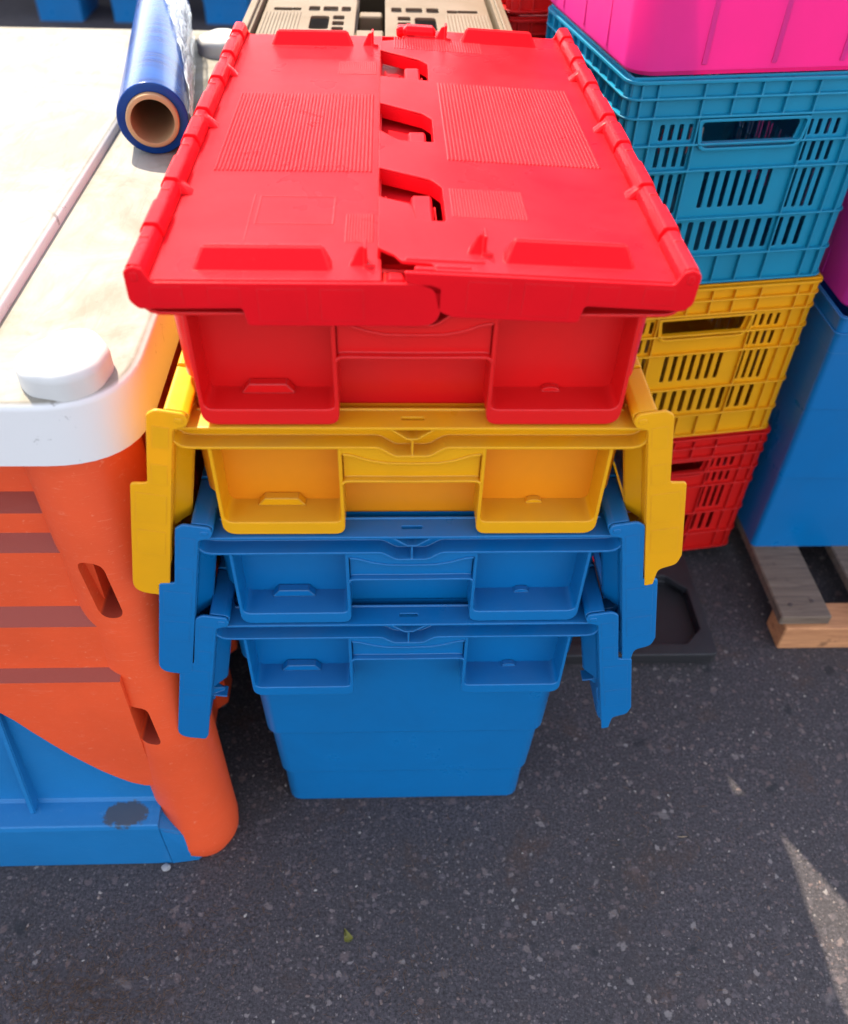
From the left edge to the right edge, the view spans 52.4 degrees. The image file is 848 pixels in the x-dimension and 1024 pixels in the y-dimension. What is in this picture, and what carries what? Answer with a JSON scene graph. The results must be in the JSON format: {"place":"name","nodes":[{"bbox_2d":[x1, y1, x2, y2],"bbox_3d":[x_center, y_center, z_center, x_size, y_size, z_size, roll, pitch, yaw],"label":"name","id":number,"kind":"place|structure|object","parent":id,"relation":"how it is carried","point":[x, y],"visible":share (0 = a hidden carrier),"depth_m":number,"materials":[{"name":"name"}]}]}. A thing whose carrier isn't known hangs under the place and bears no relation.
{"place":"outdoors","nodes":[
{"label":"outdoors","id":0,"kind":"place"},
{"bbox_2d":[0,768,832,1023],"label":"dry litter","id":1,"kind":"object","parent":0,"point":[83,991],"visible":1,"depth_m":1.03,"materials":[{"name":"plant"}]},
{"bbox_2d":[0,0,847,1023],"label":"asphalt ground","id":2,"kind":"structure","parent":0,"point":[586,756],"depth_m":1.12,"materials":[{"name":"grey asphalt"}]},
{"bbox_2d":[36,0,98,21],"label":"solid crate","id":3,"kind":"object","parent":2,"relation":"on","point":[68,10],"visible":1,"depth_m":3.96,"materials":[{"name":"blue plastic"}]},
{"bbox_2d":[0,713,201,865],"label":"bin base","id":4,"kind":"object","parent":2,"relation":"on","point":[58,806],"visible":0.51,"depth_m":1.06,"materials":[{"name":"blue plastic"}]},
{"bbox_2d":[0,27,238,856],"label":"insulated bin","id":5,"kind":"object","parent":2,"relation":"on","point":[90,353],"visible":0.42,"depth_m":0.87,"materials":[{"name":"orange plastic"}]},
{"bbox_2d":[116,0,194,153],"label":"film roll","id":6,"kind":"object","parent":5,"relation":"on","point":[153,112],"visible":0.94,"depth_m":1.05,"materials":[{"name":"plastic"}]},
{"bbox_2d":[111,0,136,22],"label":"solid crate","id":7,"kind":"object","parent":2,"relation":"on","point":[123,10],"visible":0.42,"depth_m":3.96,"materials":[{"name":"blue plastic"}]},
{"bbox_2d":[161,863,170,870],"bbox_3d":[-0.337,0.464,1.124,0.012,0.010,0.011,-19,47,-20],"label":"pebble","id":8,"kind":"object","parent":2,"relation":"on","point":[166,867],"visible":1,"depth_m":1.12,"materials":[{"name":"stone"}]},
{"bbox_2d":[203,0,251,24],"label":"solid crate","id":9,"kind":"object","parent":2,"relation":"on","point":[232,12],"visible":0.71,"depth_m":3.97,"materials":[{"name":"blue plastic"}]},
{"bbox_2d":[344,928,352,941],"bbox_3d":[-0.096,0.525,1.069,0.011,0.005,0.017,-18,47,-20],"label":"fallen leaf","id":10,"kind":"object","parent":2,"relation":"on","point":[348,936],"visible":1,"depth_m":1.07,"materials":[{"name":"plant"}]},
{"bbox_2d":[178,555,631,798],"bbox_3d":[-0.033,0.062,1.226,0.510,0.467,0.609,0,43,-2],"label":"lidded crate","id":11,"kind":"object","parent":2,"relation":"on","point":[374,698],"visible":0.35,"depth_m":0.96,"materials":[{"name":"blue plastic"}]},
{"bbox_2d":[159,464,657,673],"bbox_3d":[-0.029,-0.028,1.141,0.510,0.467,0.609,0,43,-2],"label":"lidded crate","id":12,"kind":"object","parent":11,"relation":"on","point":[289,578],"visible":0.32,"depth_m":0.83,"materials":[{"name":"blue plastic"}]},
{"bbox_2d":[130,351,686,593],"bbox_3d":[-0.026,-0.118,1.057,0.510,0.467,0.609,0,43,-2],"label":"lidded crate","id":13,"kind":"object","parent":12,"relation":"on","point":[373,457],"visible":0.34,"depth_m":0.75,"materials":[{"name":"yellow plastic"}]},
{"bbox_2d":[123,22,701,423],"bbox_3d":[-0.021,-0.211,0.969,0.406,0.474,0.609,0,43,-2],"label":"lidded crate","id":14,"kind":"object","parent":13,"relation":"on","point":[410,213],"visible":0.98,"depth_m":0.69,"materials":[{"name":"red plastic"}]},
{"bbox_2d":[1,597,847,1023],"bbox_3d":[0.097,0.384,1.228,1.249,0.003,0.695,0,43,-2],"label":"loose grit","id":15,"kind":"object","parent":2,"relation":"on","point":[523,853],"visible":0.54,"depth_m":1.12,"materials":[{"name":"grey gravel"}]},
{"bbox_2d":[565,551,716,663],"bbox_3d":[0.318,0.047,1.575,0.284,0.028,0.555,0,43,-2],"label":"plastic pallet","id":16,"kind":"object","parent":2,"relation":"on","point":[683,634],"visible":0.21,"depth_m":1.43,"materials":[{"name":"black plastic"}]},
{"bbox_2d":[592,424,770,560],"bbox_3d":[0.362,-0.130,1.553,0.331,0.262,0.335,-6,44,-8],"label":"perforated crate","id":17,"kind":"object","parent":16,"relation":"on","point":[699,467],"visible":0.22,"depth_m":1.43,"materials":[{"name":"red plastic"}]},
{"bbox_2d":[637,272,822,437],"bbox_3d":[0.361,-0.322,1.369,0.331,0.262,0.335,-6,44,-8],"label":"perforated crate","id":18,"kind":"object","parent":17,"relation":"on","point":[702,377],"visible":0.34,"depth_m":1.26,"materials":[{"name":"yellow plastic"}]},
{"bbox_2d":[545,4,847,283],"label":"perforated crate","id":19,"kind":"object","parent":18,"relation":"on","point":[735,216],"visible":0.55,"depth_m":1.06,"materials":[{"name":"plastic"}]},
{"bbox_2d":[551,0,847,75],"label":"solid crate","id":20,"kind":"object","parent":19,"relation":"on","point":[665,37],"visible":1,"depth_m":0.94,"materials":[{"name":"pink plastic"}]},
{"bbox_2d":[719,477,847,647],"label":"wooden pallet","id":21,"kind":"object","parent":2,"relation":"on","point":[803,614],"visible":0.29,"depth_m":1.41,"materials":[{"name":"brown wood"}]},
{"bbox_2d":[711,279,847,545],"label":"solid crate","id":22,"kind":"object","parent":21,"relation":"on","point":[796,493],"visible":0.42,"depth_m":1.36,"materials":[{"name":"blue plastic"}]},
{"bbox_2d":[756,120,847,306],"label":"solid crate","id":23,"kind":"object","parent":22,"relation":"on","point":[833,268],"visible":0.1,"depth_m":1.19,"materials":[{"name":"plastic"}]},
{"bbox_3d":[0.243,-0.548,1.646,0.331,0.262,0.335,-6,44,-8],"label":"perforated crate","id":24,"kind":"object","parent":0,"visible":0},
{"bbox_2d":[484,1,703,153],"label":"perforated crate","id":25,"kind":"object","parent":24,"relation":"on","point":[535,26],"visible":0.01,"depth_m":1.25,"materials":[{"name":"red plastic"}]},
{"bbox_2d":[501,0,552,13],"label":"perforated crate","id":26,"kind":"object","parent":25,"relation":"on","point":[525,6],"visible":0.34,"depth_m":1.23,"materials":[{"name":"red plastic"}]},
{"bbox_3d":[-0.079,-0.516,1.498,0.352,0.142,0.500,0,43,-2],"label":"folded crate","id":27,"kind":"object","parent":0,"visible":0},
{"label":"folded crate","id":28,"kind":"object","parent":27,"relation":"on","visible":0},
{"bbox_2d":[242,0,511,36],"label":"folded crate","id":29,"kind":"object","parent":28,"relation":"on","point":[366,17],"visible":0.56,"depth_m":1.19,"materials":[{"name":"beige plastic"}]}
]}

